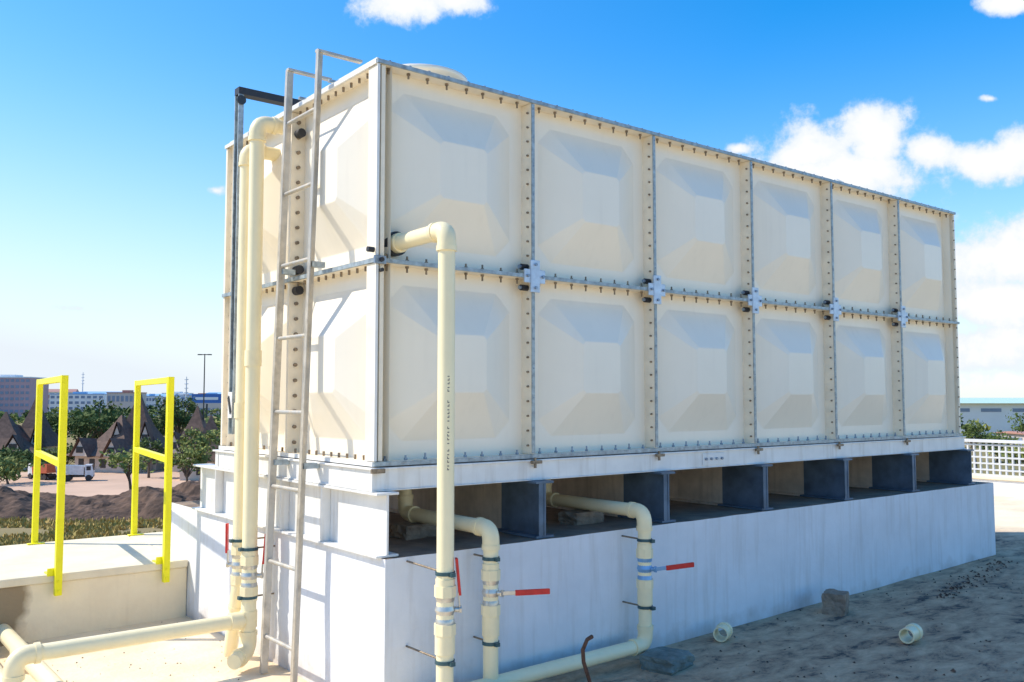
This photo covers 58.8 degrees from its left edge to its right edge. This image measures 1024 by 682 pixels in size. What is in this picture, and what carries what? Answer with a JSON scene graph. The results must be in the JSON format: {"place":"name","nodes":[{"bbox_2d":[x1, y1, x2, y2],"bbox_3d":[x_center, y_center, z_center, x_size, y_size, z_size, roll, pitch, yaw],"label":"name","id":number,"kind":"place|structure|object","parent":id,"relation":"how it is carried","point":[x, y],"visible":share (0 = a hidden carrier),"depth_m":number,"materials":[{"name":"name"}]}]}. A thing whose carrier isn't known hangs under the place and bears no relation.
{"place":"outdoors","nodes":[
{"label":"outdoors","id":0,"kind":"place"},
{"bbox_2d":[16,424,45,447],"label":"dormers","id":1,"kind":"object","parent":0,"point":[32,439],"visible":0.25,"depth_m":64.23,"materials":[{"name":"brown"}]},
{"bbox_2d":[49,389,78,391],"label":"roof","id":2,"kind":"structure","parent":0,"point":[58,390],"depth_m":377.41,"materials":[{"name":"red metal"}]},
{"bbox_2d":[49,395,106,416],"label":"walls","id":3,"kind":"structure","parent":0,"point":[73,399],"depth_m":247.15,"materials":[{"name":"white concrete"}]},
{"bbox_2d":[49,396,102,409],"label":"windows","id":4,"kind":"structure","parent":3,"relation":"attached to","point":[76,402],"depth_m":246.96,"materials":[{"name":"blue glass"}]},
{"bbox_2d":[49,392,106,394],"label":"roof","id":5,"kind":"structure","parent":3,"relation":"on","point":[80,393],"depth_m":248.61,"materials":[{"name":"blue metal"}]},
{"bbox_2d":[0,516,162,545],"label":"grass","id":6,"kind":"structure","parent":0,"point":[101,527],"depth_m":33.70,"materials":[{"name":"green plant"}]},
{"bbox_2d":[0,532,187,646],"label":"concrete ledge wall","id":7,"kind":"structure","parent":0,"point":[108,582],"depth_m":6.06,"materials":[{"name":"beige concrete"}]},
{"bbox_2d":[27,375,68,595],"bbox_3d":[-3.296,0.960,6.448,0.124,1.400,1.545,2,-4,-32],"label":"yellow guard rail","id":8,"kind":"object","parent":7,"relation":"attached to","point":[59,462],"visible":1,"depth_m":5.84,"materials":[{"name":"metal"}]},
{"bbox_2d":[127,377,174,582],"bbox_3d":[-2.744,0.988,6.888,0.125,1.400,1.554,2,-4,-29],"label":"yellow guard rail","id":9,"kind":"object","parent":7,"relation":"attached to","point":[164,559],"visible":1,"depth_m":6.27,"materials":[{"name":"metal"}]},
{"bbox_2d":[0,469,198,496],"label":"dirt road","id":10,"kind":"structure","parent":0,"point":[105,483],"depth_m":51.85,"materials":[{"name":"beige sand"}]},
{"bbox_2d":[28,463,56,479],"bbox_3d":[-28.193,7.832,54.597,2.050,0.949,0.800,-2,-4,31],"label":"dump truck","id":11,"kind":"object","parent":10,"relation":"on","point":[50,469],"visible":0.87,"depth_m":54.10,"materials":[{"name":"paint"}]},
{"bbox_2d":[55,464,94,480],"bbox_3d":[-25.781,7.768,53.604,2.050,0.949,0.800,1,-4,-17],"label":"dump truck","id":12,"kind":"object","parent":10,"relation":"on","point":[87,470],"visible":0.78,"depth_m":53.40,"materials":[{"name":"paint"}]},
{"bbox_2d":[75,456,164,472],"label":"walls","id":13,"kind":"structure","parent":10,"relation":"on","point":[118,469],"depth_m":60.03,"materials":[{"name":"beige paint"}]},
{"bbox_2d":[68,437,131,457],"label":"dormers","id":14,"kind":"object","parent":13,"relation":"on","point":[84,447],"visible":0.79,"depth_m":59.71,"materials":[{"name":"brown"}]},
{"bbox_2d":[78,459,127,468],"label":"windows","id":15,"kind":"structure","parent":13,"relation":"attached to","point":[91,461],"depth_m":60.07,"materials":[{"name":"glass"}]},
{"bbox_2d":[66,415,161,455],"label":"roof","id":16,"kind":"structure","parent":13,"relation":"on","point":[126,431],"depth_m":61.01,"materials":[{"name":"brown"}]},
{"bbox_2d":[150,447,164,469],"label":"walls","id":17,"kind":"structure","parent":10,"relation":"on","point":[155,466],"depth_m":61.51,"materials":[{"name":"grey"}]},
{"bbox_2d":[111,421,152,447],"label":"dormers","id":18,"kind":"object","parent":17,"relation":"on","point":[147,427],"visible":0.41,"depth_m":61.08,"materials":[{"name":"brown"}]},
{"bbox_2d":[126,394,164,446],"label":"roof","id":19,"kind":"structure","parent":17,"relation":"on","point":[146,417],"depth_m":62.41,"materials":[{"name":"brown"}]},
{"bbox_2d":[172,453,179,471],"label":"walls","id":20,"kind":"structure","parent":10,"relation":"on","point":[174,469],"depth_m":60.28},
{"bbox_2d":[163,406,206,452],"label":"roof","id":21,"kind":"structure","parent":20,"relation":"on","point":[196,421],"depth_m":61.36,"materials":[{"name":"brown"}]},
{"bbox_2d":[173,432,201,453],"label":"dormers","id":22,"kind":"object","parent":20,"relation":"on","point":[176,435],"visible":0.23,"depth_m":59.95,"materials":[{"name":"brown"}]},
{"bbox_2d":[198,354,211,421],"bbox_3d":[-20.986,4.822,61.816,0.940,7.900,0.140,0,-4,0],"label":"street lamp","id":23,"kind":"object","parent":10,"relation":"on","point":[204,383],"visible":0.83,"depth_m":61.90,"materials":[{"name":"grey metal"}]},
{"bbox_2d":[84,391,119,393],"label":"roof","id":24,"kind":"structure","parent":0,"point":[90,392],"depth_m":299.24,"materials":[{"name":"blue metal"}]},
{"bbox_2d":[106,393,146,416],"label":"walls","id":25,"kind":"structure","parent":0,"point":[129,403],"depth_m":233.51,"materials":[{"name":"white concrete"}]},
{"bbox_2d":[107,396,132,409],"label":"windows","id":26,"kind":"structure","parent":25,"relation":"attached to","point":[122,399],"depth_m":233.38,"materials":[{"name":"blue glass"}]},
{"bbox_2d":[106,390,146,392],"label":"roof","id":27,"kind":"structure","parent":25,"relation":"on","point":[127,391],"depth_m":236.15,"materials":[{"name":"red metal"}]},
{"bbox_2d":[146,397,162,415],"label":"walls","id":28,"kind":"structure","parent":0,"point":[148,402],"depth_m":258.89,"materials":[{"name":"white paint"}]},
{"bbox_2d":[146,398,159,413],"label":"windows","id":29,"kind":"structure","parent":28,"relation":"attached to","point":[152,400],"depth_m":258.77,"materials":[{"name":"blue glass"}]},
{"bbox_2d":[180,462,214,479],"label":"walls","id":30,"kind":"structure","parent":0,"point":[193,476],"depth_m":54.01,"materials":[{"name":"grey paint"}]},
{"bbox_2d":[184,465,199,475],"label":"windows","id":31,"kind":"structure","parent":30,"relation":"attached to","point":[197,471],"depth_m":54.07,"materials":[{"name":"grey glass"}]},
{"bbox_2d":[175,415,220,461],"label":"roof","id":32,"kind":"structure","parent":30,"relation":"on","point":[210,424],"depth_m":55.29,"materials":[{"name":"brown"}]},
{"bbox_2d":[189,396,220,415],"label":"walls","id":33,"kind":"structure","parent":0,"point":[212,405],"depth_m":260.33,"materials":[{"name":"white paint"}]},
{"bbox_2d":[0,416,1023,545],"bbox_3d":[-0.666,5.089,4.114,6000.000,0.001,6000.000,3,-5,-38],"label":"ground","id":34,"kind":"structure","parent":0,"point":[20,530],"depth_m":59.75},
{"bbox_2d":[0,454,33,481],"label":"leafy tree","id":35,"kind":"object","parent":34,"relation":"on","point":[10,468],"visible":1,"depth_m":44.92,"materials":[{"name":"green plant"}]},
{"bbox_2d":[0,375,48,420],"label":"office block","id":36,"kind":"structure","parent":34,"relation":"on","point":[18,394],"depth_m":204.71,"materials":[{"name":"grey concrete"}]},
{"bbox_2d":[0,379,28,412],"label":"windows","id":37,"kind":"structure","parent":36,"relation":"in","point":[2,380],"depth_m":204.54,"materials":[{"name":"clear glass"}]},
{"bbox_2d":[0,442,48,483],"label":"leafy tree","id":38,"kind":"object","parent":34,"relation":"on","point":[8,452],"visible":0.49,"depth_m":51.67,"materials":[{"name":"green plant"}]},
{"bbox_2d":[0,486,54,518],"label":"soil mound","id":39,"kind":"object","parent":34,"relation":"on","point":[15,503],"visible":0.6,"depth_m":37.70,"materials":[{"name":"brown soil"}]},
{"bbox_2d":[20,448,50,469],"bbox_3d":[-30.220,7.567,56.427,2.707,1.850,2.566,1,-4,-15],"label":"leafy tree","id":40,"kind":"object","parent":34,"relation":"on","point":[42,459],"visible":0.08,"depth_m":56.83,"materials":[{"name":"green plant"}]},
{"bbox_2d":[41,446,57,463],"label":"walls","id":41,"kind":"structure","parent":34,"relation":"on","point":[50,447],"depth_m":65.00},
{"bbox_2d":[20,398,69,446],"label":"roof","id":42,"kind":"structure","parent":41,"relation":"on","point":[50,434],"depth_m":65.31,"materials":[{"name":"brown"}]},
{"bbox_2d":[30,492,77,506],"bbox_3d":[-20.499,7.155,40.625,10.000,0.778,5.000,0,-4,0],"label":"soil mound","id":43,"kind":"object","parent":34,"relation":"on","point":[50,497],"visible":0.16,"depth_m":40.30,"materials":[{"name":"brown soil"}]},
{"bbox_2d":[44,443,74,464],"bbox_3d":[-30.357,7.857,61.938,3.030,1.984,2.838,2,-4,-25],"label":"leafy tree","id":44,"kind":"object","parent":34,"relation":"on","point":[55,453],"visible":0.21,"depth_m":61.40,"materials":[{"name":"green plant"}]},
{"bbox_2d":[46,406,79,434],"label":"leafy tree","id":45,"kind":"object","parent":34,"relation":"on","point":[52,418],"visible":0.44,"depth_m":73.09,"materials":[{"name":"green plant"}]},
{"bbox_2d":[28,501,125,520],"bbox_3d":[-17.289,6.978,37.630,5.200,0.750,4.000,0,-4,0],"label":"soil mound","id":46,"kind":"object","parent":34,"relation":"on","point":[98,510],"visible":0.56,"depth_m":36.46,"materials":[{"name":"brown soil"}]},
{"bbox_2d":[52,410,111,441],"bbox_3d":[-29.905,6.879,63.613,3.964,4.159,3.502,3,-5,-38],"label":"leafy tree","id":47,"kind":"object","parent":34,"relation":"on","point":[82,426],"visible":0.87,"depth_m":63.39,"materials":[{"name":"green plant"}]},
{"bbox_2d":[71,398,128,437],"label":"leafy tree","id":48,"kind":"object","parent":34,"relation":"on","point":[107,413],"visible":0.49,"depth_m":67.38,"materials":[{"name":"green plant"}]},
{"bbox_2d":[65,486,145,519],"bbox_3d":[-16.184,6.814,38.642,7.200,1.206,4.800,0,-4,0],"label":"soil mound","id":49,"kind":"object","parent":34,"relation":"on","point":[122,501],"visible":0.32,"depth_m":37.56,"materials":[{"name":"brown soil"}]},
{"bbox_2d":[98,446,161,489],"bbox_3d":[-17.291,6.165,41.537,2.665,2.745,3.139,3,-5,-38],"label":"acacia tree","id":50,"kind":"object","parent":34,"relation":"on","point":[125,458],"visible":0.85,"depth_m":41.50,"materials":[{"name":"green plant"}]},
{"bbox_2d":[131,437,164,477],"bbox_3d":[-22.402,7.152,55.838,2.313,2.597,1.972,-2,-4,28],"label":"leafy tree","id":51,"kind":"object","parent":34,"relation":"on","point":[144,442],"visible":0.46,"depth_m":55.59,"materials":[{"name":"green plant"}]},
{"bbox_2d":[148,412,174,435],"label":"leafy tree","id":52,"kind":"object","parent":34,"relation":"on","point":[161,428],"visible":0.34,"depth_m":73.27,"materials":[{"name":"green plant"}]},
{"bbox_2d":[138,481,199,519],"bbox_3d":[-14.040,6.690,38.650,6.400,1.454,4.800,0,-4,0],"label":"soil mound","id":53,"kind":"object","parent":34,"relation":"on","point":[151,498],"visible":0.34,"depth_m":37.61,"materials":[{"name":"brown soil"}]},
{"bbox_2d":[150,394,207,433],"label":"leafy tree","id":54,"kind":"object","parent":34,"relation":"on","point":[184,420],"visible":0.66,"depth_m":65.48,"materials":[{"name":"green plant"}]},
{"bbox_2d":[184,377,188,410],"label":"radio mast","id":55,"kind":"object","parent":34,"relation":"on","point":[186,383],"visible":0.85,"depth_m":189.67,"materials":[{"name":"white metal"}]},
{"bbox_2d":[159,446,213,480],"bbox_3d":[-17.120,6.743,47.852,2.594,2.402,2.156,-2,-4,24],"label":"leafy tree","id":56,"kind":"object","parent":34,"relation":"on","point":[182,460],"visible":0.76,"depth_m":47.61,"materials":[{"name":"green plant"}]},
{"bbox_2d":[174,426,226,480],"bbox_3d":[-16.762,6.369,49.559,3.642,3.375,2.922,-2,-4,24],"label":"leafy tree","id":57,"kind":"object","parent":34,"relation":"on","point":[199,439],"visible":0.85,"depth_m":49.24,"materials":[{"name":"green plant"}]},
{"bbox_2d":[192,394,220,415],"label":"billboard","id":58,"kind":"object","parent":34,"relation":"on","point":[212,398],"visible":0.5,"depth_m":119.66},
{"bbox_2d":[0,404,1020,438],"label":"distant trees","id":59,"kind":"object","parent":34,"relation":"on","point":[22,418],"visible":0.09,"depth_m":120.84,"materials":[{"name":"green plant"}]},
{"bbox_2d":[0,495,1023,681],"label":"roof deck floor","id":60,"kind":"structure","parent":34,"relation":"on","point":[992,615],"depth_m":5.41,"materials":[{"name":"concrete"}]},
{"bbox_2d":[0,665,2,681],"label":"floor water pipe","id":61,"kind":"object","parent":60,"relation":"on","point":[1,671],"depth_m":4.65,"materials":[{"name":"beige plastic"}]},
{"bbox_2d":[0,624,63,681],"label":"floor water pipe","id":62,"kind":"object","parent":60,"relation":"on","point":[11,640],"visible":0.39,"depth_m":4.81,"materials":[{"name":"beige plastic"}]},
{"bbox_2d":[42,557,1022,681],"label":"gravel debris","id":63,"kind":"object","parent":60,"relation":"on","point":[960,587],"visible":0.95,"depth_m":6.57,"materials":[{"name":"stone"}]},
{"bbox_2d":[171,481,995,681],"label":"concrete plinth","id":64,"kind":"structure","parent":60,"relation":"on","point":[365,618],"depth_m":5.39,"materials":[{"name":"white concrete"}]},
{"bbox_2d":[390,522,436,539],"bbox_3d":[-0.539,1.043,5.014,0.244,0.084,0.152,4,-5,-44],"label":"pipe support stone","id":65,"kind":"object","parent":64,"relation":"on","point":[409,530],"visible":0.84,"depth_m":4.95,"materials":[{"name":"grey stone"}]},
{"bbox_2d":[558,509,603,524],"bbox_3d":[0.431,1.079,5.583,0.285,0.083,0.154,4,-5,-44],"label":"pipe support stone","id":66,"kind":"object","parent":64,"relation":"on","point":[576,517],"visible":0.91,"depth_m":5.51,"materials":[{"name":"grey stone"}]},
{"bbox_2d":[192,436,974,558],"bbox_3d":[0.960,0.997,7.175,6.097,0.434,2.500,3,-5,-38],"label":"steel support frame","id":67,"kind":"object","parent":64,"relation":"on","point":[349,507],"visible":0.85,"depth_m":5.72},
{"bbox_2d":[219,57,962,466],"bbox_3d":[1.032,-0.368,7.102,6.140,2.296,2.080,3,-5,-38],"label":"panel water tank","id":68,"kind":"object","parent":67,"relation":"on","point":[621,287],"visible":0.95,"depth_m":5.42,"materials":[{"name":"beige plastic"}]},
{"bbox_2d":[1,116,282,681],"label":"inlet water pipe","id":69,"kind":"object","parent":68,"relation":"attached to","point":[243,621],"visible":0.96,"depth_m":5.13,"materials":[{"name":"beige plastic"}]},
{"bbox_2d":[223,144,280,656],"bbox_3d":[-1.521,0.327,5.385,0.326,3.031,0.194,1,-4,-11],"label":"inlet water pipe","id":70,"kind":"object","parent":68,"relation":"attached to","point":[231,640],"visible":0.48,"depth_m":5.29,"materials":[{"name":"beige plastic"}]},
{"bbox_2d":[259,48,362,681],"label":"steel ladder","id":71,"kind":"object","parent":68,"relation":"attached to","point":[274,461],"visible":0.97,"depth_m":4.98,"materials":[{"name":"silver metal"}]},
{"bbox_2d":[384,222,461,681],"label":"overflow water pipe","id":72,"kind":"object","parent":68,"relation":"attached to","point":[442,235],"visible":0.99,"depth_m":4.15,"materials":[{"name":"beige plastic"}]},
{"bbox_2d":[397,465,549,679],"bbox_3d":[-0.291,1.272,4.745,1.044,1.300,0.250,-3,-5,40],"label":"outlet water pipe","id":73,"kind":"object","parent":68,"relation":"attached to","point":[486,530],"visible":0.97,"depth_m":4.47,"materials":[{"name":"beige plastic"}]},
{"bbox_2d":[470,457,693,681],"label":"outlet water pipe","id":74,"kind":"object","parent":68,"relation":"attached to","point":[642,641],"visible":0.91,"depth_m":5.13,"materials":[{"name":"beige plastic"}]},
{"bbox_2d":[581,635,593,681],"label":"bent rebar","id":75,"kind":"object","parent":60,"relation":"on","point":[583,648],"visible":1,"depth_m":4.49,"materials":[{"name":"metal"}]},
{"bbox_2d":[639,646,694,675],"bbox_3d":[0.856,1.775,5.033,0.222,0.100,0.266,-3,-5,40],"label":"building stone","id":76,"kind":"object","parent":60,"relation":"on","point":[667,661],"visible":0.99,"depth_m":4.97,"materials":[{"name":"grey stone"}]},
{"bbox_2d":[713,622,732,641],"bbox_3d":[1.284,1.776,5.539,0.100,0.100,0.120,-2,-4,25],"label":"pipe offcut","id":77,"kind":"object","parent":60,"relation":"on","point":[727,628],"visible":1,"depth_m":5.53,"materials":[{"name":"beige plastic"}]},
{"bbox_2d":[821,589,848,615],"bbox_3d":[2.204,1.785,6.183,0.162,0.167,0.181,-2,-4,28],"label":"building stone","id":78,"kind":"object","parent":60,"relation":"on","point":[835,602],"visible":0.98,"depth_m":6.12,"materials":[{"name":"grey stone"}]},
{"bbox_2d":[899,623,922,643],"bbox_3d":[2.392,1.757,5.451,0.100,0.100,0.140,-3,-5,42],"label":"pipe offcut","id":79,"kind":"object","parent":60,"relation":"on","point":[915,630],"visible":1,"depth_m":5.44,"materials":[{"name":"beige plastic"}]},
{"bbox_2d":[972,473,1023,496],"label":"roof parapet wall","id":80,"kind":"structure","parent":60,"relation":"on","point":[1009,485],"depth_m":12.48,"materials":[{"name":"concrete"}]},
{"bbox_2d":[961,420,986,467],"bbox_3d":[31.406,7.045,61.609,1.978,3.571,1.694,3,-5,-38],"label":"leafy tree","id":81,"kind":"object","parent":34,"relation":"on","point":[968,433],"visible":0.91,"depth_m":61.43,"materials":[{"name":"green plant"}]},
{"bbox_2d":[947,398,1023,437],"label":"warehouse","id":82,"kind":"structure","parent":34,"relation":"on","point":[992,412],"depth_m":113.84,"materials":[{"name":"grey metal"}]},
{"bbox_2d":[960,408,1023,411],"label":"windows","id":83,"kind":"structure","parent":82,"relation":"in","point":[961,409],"depth_m":113.79,"materials":[{"name":"blue glass"}]},
{"bbox_2d":[975,429,1018,461],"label":"leafy tree","id":84,"kind":"object","parent":34,"relation":"on","point":[994,436],"visible":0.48,"depth_m":69.19,"materials":[{"name":"green plant"}]},
{"bbox_2d":[985,443,1023,468],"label":"leafy tree","id":85,"kind":"object","parent":34,"relation":"on","point":[1015,454],"visible":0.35,"depth_m":59.43,"materials":[{"name":"green plant"}]},
{"bbox_2d":[994,431,1023,447],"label":"warehouse","id":86,"kind":"structure","parent":34,"relation":"on","point":[1019,435],"depth_m":87.23,"materials":[{"name":"white metal"}]},
{"bbox_2d":[1005,409,1023,432],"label":"leafy tree","id":87,"kind":"object","parent":34,"relation":"on","point":[1021,426],"visible":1,"depth_m":78.09,"materials":[{"name":"green plant"}]},
{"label":"walls","id":88,"kind":"object","parent":34,"relation":"on","visible":0},
{"bbox_2d":[4,434,24,451],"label":"dormers","id":89,"kind":"object","parent":88,"relation":"on","point":[20,441],"visible":0.63,"depth_m":61.75,"materials":[{"name":"brown"}]},
{"bbox_2d":[0,411,45,452],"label":"roof","id":90,"kind":"structure","parent":88,"relation":"on","point":[9,427],"depth_m":63.24,"materials":[{"name":"brown"}]},
{"bbox_2d":[0,0,1023,397],"label":"sky","id":91,"kind":"structure","parent":0,"point":[117,116],"materials":[{"name":"blue"}]},
{"bbox_2d":[964,439,1023,475],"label":"lattice boundary wall","id":92,"kind":"structure","parent":0,"point":[999,457],"depth_m":32.21,"materials":[{"name":"white concrete"}]}
]}

